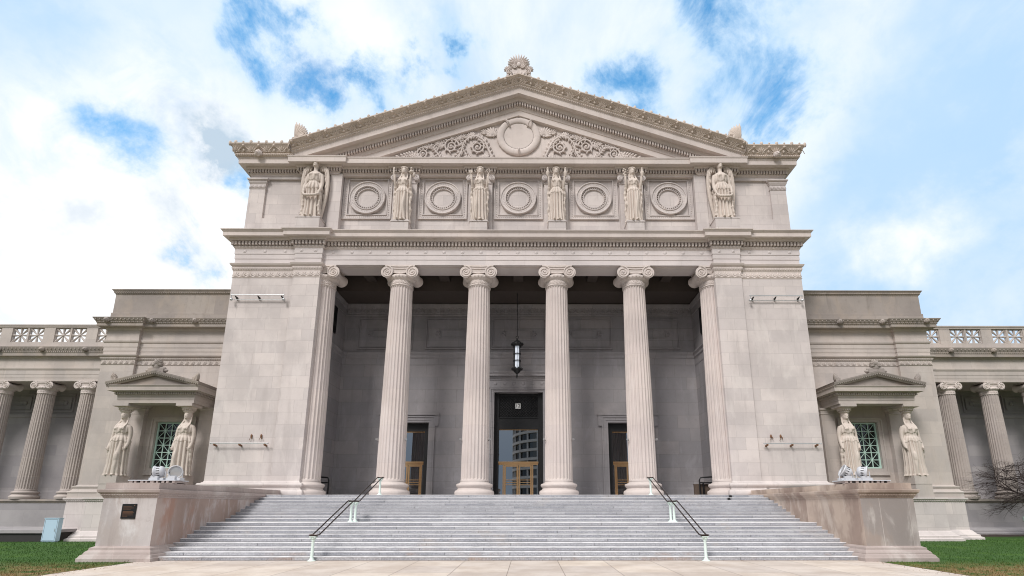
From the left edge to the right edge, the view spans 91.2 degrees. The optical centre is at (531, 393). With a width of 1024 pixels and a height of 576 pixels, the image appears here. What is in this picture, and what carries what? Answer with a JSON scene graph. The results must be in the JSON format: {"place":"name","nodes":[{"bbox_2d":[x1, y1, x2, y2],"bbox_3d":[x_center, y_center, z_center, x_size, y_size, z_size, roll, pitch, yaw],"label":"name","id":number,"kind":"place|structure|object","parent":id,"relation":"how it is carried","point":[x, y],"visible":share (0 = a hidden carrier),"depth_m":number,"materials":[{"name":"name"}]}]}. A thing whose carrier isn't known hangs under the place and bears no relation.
{"place":"outdoors","nodes":[
{"label":"outdoors","id":0,"kind":"place"},
{"bbox_2d":[41,560,965,575],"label":"walkway","id":1,"kind":"structure","parent":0,"point":[563,568],"depth_m":17.10,"materials":[{"name":"beige concrete"}]},
{"bbox_2d":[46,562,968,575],"bbox_3d":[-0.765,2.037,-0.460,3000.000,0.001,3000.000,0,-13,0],"label":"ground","id":2,"kind":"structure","parent":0,"point":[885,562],"depth_m":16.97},
{"bbox_2d":[159,495,857,560],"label":"staircase","id":3,"kind":"structure","parent":2,"relation":"on","point":[507,527],"depth_m":22.21,"materials":[{"name":"grey stone"}]},
{"bbox_2d":[308,477,383,560],"bbox_3d":[-8.533,5.598,23.983,0.316,3.702,8.828,0,-13,0],"label":"handrail","id":4,"kind":"object","parent":3,"relation":"on","point":[314,536],"visible":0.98,"depth_m":23.55,"materials":[{"name":"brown metal"}]},
{"bbox_2d":[647,477,709,560],"bbox_3d":[6.786,5.612,24.049,0.316,3.702,8.828,0,-13,0],"label":"handrail","id":5,"kind":"object","parent":3,"relation":"on","point":[704,536],"visible":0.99,"depth_m":23.67,"materials":[{"name":"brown metal"}]},
{"bbox_2d":[0,54,1023,541],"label":"museum building","id":6,"kind":"structure","parent":2,"relation":"on","point":[680,346],"depth_m":35.01,"materials":[{"name":"stone"}]},
{"bbox_2d":[102,406,138,475],"bbox_3d":[-26.557,3.045,32.397,1.469,4.461,1.125,0,-13,0],"label":"caryatid statue","id":7,"kind":"object","parent":6,"relation":"on","point":[118,448],"visible":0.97,"depth_m":32.11,"materials":[{"name":"stone"}]},
{"bbox_2d":[142,417,197,474],"bbox_3d":[-24.324,3.524,33.908,3.020,3.900,0.370,0,-13,0],"label":"lattice window","id":8,"kind":"structure","parent":6,"relation":"in","point":[167,426],"depth_m":34.04,"materials":[{"name":"paint"}]},
{"bbox_2d":[167,406,200,475],"bbox_3d":[-22.457,3.049,32.415,1.469,4.461,1.124,0,-13,0],"label":"caryatid statue","id":9,"kind":"object","parent":6,"relation":"on","point":[182,446],"visible":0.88,"depth_m":32.16,"materials":[{"name":"stone"}]},
{"bbox_2d":[210,442,268,446],"bbox_3d":[-17.870,3.100,30.780,3.595,0.220,0.318,0,-13,0],"label":"light bar","id":10,"kind":"object","parent":6,"relation":"attached to","point":[239,444],"visible":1,"depth_m":30.66,"materials":[{"name":"metal"}]},
{"bbox_2d":[230,294,284,300],"bbox_3d":[-17.870,-6.362,32.870,3.580,0.620,0.376,0,-13,0],"label":"light bar","id":11,"kind":"object","parent":6,"relation":"attached to","point":[259,298],"visible":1,"depth_m":32.73,"materials":[{"name":"metal"}]},
{"bbox_2d":[294,162,329,226],"bbox_3d":[-14.919,-13.627,34.281,1.914,5.436,1.263,0,-13,0],"label":"angel statue","id":12,"kind":"object","parent":6,"relation":"on","point":[312,203],"visible":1,"depth_m":34.01,"materials":[{"name":"stone"}]},
{"bbox_2d":[321,476,329,494],"bbox_3d":[-13.823,6.075,33.010,1.020,1.329,0.500,0,-13,0],"label":"metal stand","id":13,"kind":"object","parent":6,"relation":"on","point":[326,482],"visible":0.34,"depth_m":33.02,"materials":[{"name":"black metal"}]},
{"bbox_2d":[390,166,414,228],"bbox_3d":[-8.742,-13.373,34.382,1.548,5.044,1.137,0,-13,0],"label":"goddess statue","id":14,"kind":"object","parent":6,"relation":"on","point":[402,199],"visible":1,"depth_m":34.12,"materials":[{"name":"stone"}]},
{"bbox_2d":[405,423,428,494],"bbox_3d":[-8.845,4.756,36.203,2.880,5.300,0.270,0,-13,0],"label":"door","id":15,"kind":"structure","parent":6,"relation":"in","point":[417,433],"depth_m":36.23,"materials":[{"name":"black metal"}]},
{"bbox_2d":[469,166,490,229],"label":"goddess statue","id":16,"kind":"object","parent":6,"relation":"on","point":[479,199],"visible":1,"depth_m":34.13,"materials":[{"name":"stone"}]},
{"bbox_2d":[511,293,523,377],"bbox_3d":[-0.995,-4.643,35.879,0.920,7.300,0.904,0,-13,0],"label":"hanging lantern","id":17,"kind":"object","parent":6,"relation":"hanging from","point":[516,344],"visible":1,"depth_m":35.29,"materials":[{"name":"black metal"}]},
{"bbox_2d":[493,393,542,494],"bbox_3d":[-0.925,3.661,36.484,3.560,7.560,0.270,0,-13,0],"label":"door","id":18,"kind":"structure","parent":6,"relation":"in","point":[518,418],"depth_m":36.47,"materials":[{"name":"black metal"}]},
{"bbox_2d":[546,166,566,229],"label":"goddess statue","id":19,"kind":"object","parent":6,"relation":"on","point":[556,200],"visible":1,"depth_m":34.17,"materials":[{"name":"stone"}]},
{"bbox_2d":[608,423,628,494],"bbox_3d":[6.995,4.771,36.271,2.880,5.300,0.270,0,-13,0],"label":"door","id":20,"kind":"structure","parent":6,"relation":"in","point":[617,432],"depth_m":36.29,"materials":[{"name":"black metal"}]},
{"bbox_2d":[622,167,644,229],"bbox_3d":[7.011,-13.357,34.450,1.492,5.044,1.138,0,-13,0],"label":"goddess statue","id":21,"kind":"object","parent":6,"relation":"on","point":[633,199],"visible":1,"depth_m":34.19,"materials":[{"name":"stone"}]},
{"bbox_2d":[693,484,709,494],"bbox_3d":[11.411,6.344,33.320,1.190,0.700,0.220,0,-13,0],"label":"cardboard panel","id":22,"kind":"object","parent":6,"relation":"on","point":[696,489],"visible":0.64,"depth_m":33.23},
{"bbox_2d":[706,163,739,227],"bbox_3d":[13.121,-13.600,34.401,1.914,5.436,1.263,0,-13,0],"label":"angel statue","id":23,"kind":"object","parent":6,"relation":"on","point":[721,196],"visible":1,"depth_m":34.13,"materials":[{"name":"stone"}]},
{"bbox_2d":[749,293,803,301],"bbox_3d":[16.070,-6.329,33.016,3.580,0.620,0.376,0,-13,0],"label":"light bar","id":24,"kind":"object","parent":6,"relation":"attached to","point":[752,298],"visible":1,"depth_m":32.87,"materials":[{"name":"metal"}]},
{"bbox_2d":[763,443,821,446],"bbox_3d":[16.069,3.133,30.925,3.595,0.220,0.318,0,-13,0],"label":"light bar","id":25,"kind":"object","parent":6,"relation":"attached to","point":[792,444],"visible":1,"depth_m":30.80,"materials":[{"name":"metal"}]},
{"bbox_2d":[832,407,861,475],"bbox_3d":[20.642,3.091,32.600,1.469,4.461,1.125,0,-13,0],"label":"caryatid statue","id":26,"kind":"object","parent":6,"relation":"on","point":[849,444],"visible":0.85,"depth_m":32.35,"materials":[{"name":"stone"}]},
{"bbox_2d":[837,418,889,474],"bbox_3d":[22.495,3.569,34.109,3.020,3.900,0.370,0,-13,0],"label":"lattice window","id":27,"kind":"structure","parent":6,"relation":"in","point":[866,432],"depth_m":34.22,"materials":[{"name":"paint"}]},
{"bbox_2d":[893,407,928,475],"bbox_3d":[24.742,3.094,32.617,1.469,4.461,1.124,0,-13,0],"label":"caryatid statue","id":28,"kind":"object","parent":6,"relation":"on","point":[913,450],"visible":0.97,"depth_m":32.33,"materials":[{"name":"stone"}]},
{"bbox_2d":[0,536,1023,575],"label":"lawn","id":29,"kind":"structure","parent":0,"point":[949,547],"depth_m":21.24,"materials":[{"name":"green plant"}]},
{"bbox_2d":[0,527,76,541],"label":"areaway curb","id":30,"kind":"structure","parent":29,"relation":"on","point":[21,534],"depth_m":30.08,"materials":[{"name":"stone"}]},
{"bbox_2d":[41,518,63,541],"bbox_3d":[-28.637,8.125,29.973,0.890,1.400,0.340,0,-13,0],"label":"utility cabinet","id":31,"kind":"object","parent":29,"relation":"on","point":[52,529],"visible":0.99,"depth_m":29.86,"materials":[{"name":"metal"}]},
{"bbox_2d":[75,483,279,562],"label":"cheek wall","id":32,"kind":"structure","parent":29,"relation":"on","point":[168,515],"depth_m":20.02,"materials":[{"name":"stone"}]},
{"bbox_2d":[120,504,136,518],"bbox_3d":[-15.915,4.636,19.821,0.560,0.570,0.054,0,-13,0],"label":"plaque","id":33,"kind":"object","parent":32,"relation":"attached to","point":[128,511],"visible":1,"depth_m":19.81,"materials":[{"name":"black metal"}]},
{"bbox_2d":[128,480,188,483],"bbox_3d":[-15.825,3.746,21.302,1.970,0.150,0.850,0,-13,0],"label":"light stand","id":34,"kind":"object","parent":32,"relation":"on","point":[161,481],"visible":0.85,"depth_m":20.91,"materials":[{"name":"white metal"}]},
{"bbox_2d":[148,466,166,479],"bbox_3d":[-15.820,3.355,21.286,0.624,0.618,0.574,0,-13,0],"label":"floodlight","id":35,"kind":"object","parent":34,"relation":"on","point":[158,472],"visible":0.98,"depth_m":21.13,"materials":[{"name":"white metal"}]},
{"bbox_2d":[166,465,184,479],"bbox_3d":[-15.096,3.356,21.302,0.632,0.623,0.507,0,-13,0],"label":"floodlight","id":36,"kind":"object","parent":34,"relation":"on","point":[175,472],"visible":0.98,"depth_m":21.19,"materials":[{"name":"white metal"}]},
{"bbox_2d":[751,483,939,561],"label":"cheek wall","id":37,"kind":"structure","parent":29,"relation":"on","point":[870,522],"depth_m":20.06,"materials":[{"name":"stone"}]},
{"bbox_2d":[832,480,890,483],"bbox_3d":[14.104,3.774,21.430,1.970,0.150,0.850,0,-13,0],"label":"light stand","id":38,"kind":"object","parent":37,"relation":"on","point":[858,481],"visible":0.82,"depth_m":21.04,"materials":[{"name":"white metal"}]},
{"bbox_2d":[837,464,855,479],"bbox_3d":[13.450,3.364,21.465,0.624,0.678,0.568,0,-13,0],"label":"floodlight","id":39,"kind":"object","parent":38,"relation":"on","point":[845,472],"visible":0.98,"depth_m":21.25,"materials":[{"name":"white metal"}]},
{"bbox_2d":[855,466,872,479],"bbox_3d":[14.170,3.382,21.410,0.624,0.619,0.582,0,-13,0],"label":"floodlight","id":40,"kind":"object","parent":38,"relation":"on","point":[861,472],"visible":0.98,"depth_m":21.27,"materials":[{"name":"white metal"}]},
{"bbox_2d":[959,454,1023,517],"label":"bare tree","id":41,"kind":"object","parent":29,"relation":"on","point":[1020,476],"visible":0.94,"depth_m":36.77,"materials":[{"name":"brown plant"}]},
{"bbox_2d":[980,534,1023,536],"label":"planting bed","id":42,"kind":"object","parent":29,"relation":"on","point":[992,535],"visible":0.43,"depth_m":36.29,"materials":[{"name":"soil"}]},
{"bbox_2d":[0,0,1023,342],"label":"sky","id":43,"kind":"structure","parent":0,"point":[119,168],"materials":[{"name":"blue"}]},
{"bbox_2d":[699,476,711,494],"bbox_3d":[11.597,6.099,33.119,1.020,1.329,0.500,0,-13,0],"label":"metal stand","id":44,"kind":"object","parent":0,"point":[703,484],"visible":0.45,"depth_m":33.13,"materials":[{"name":"black metal"}]}
]}

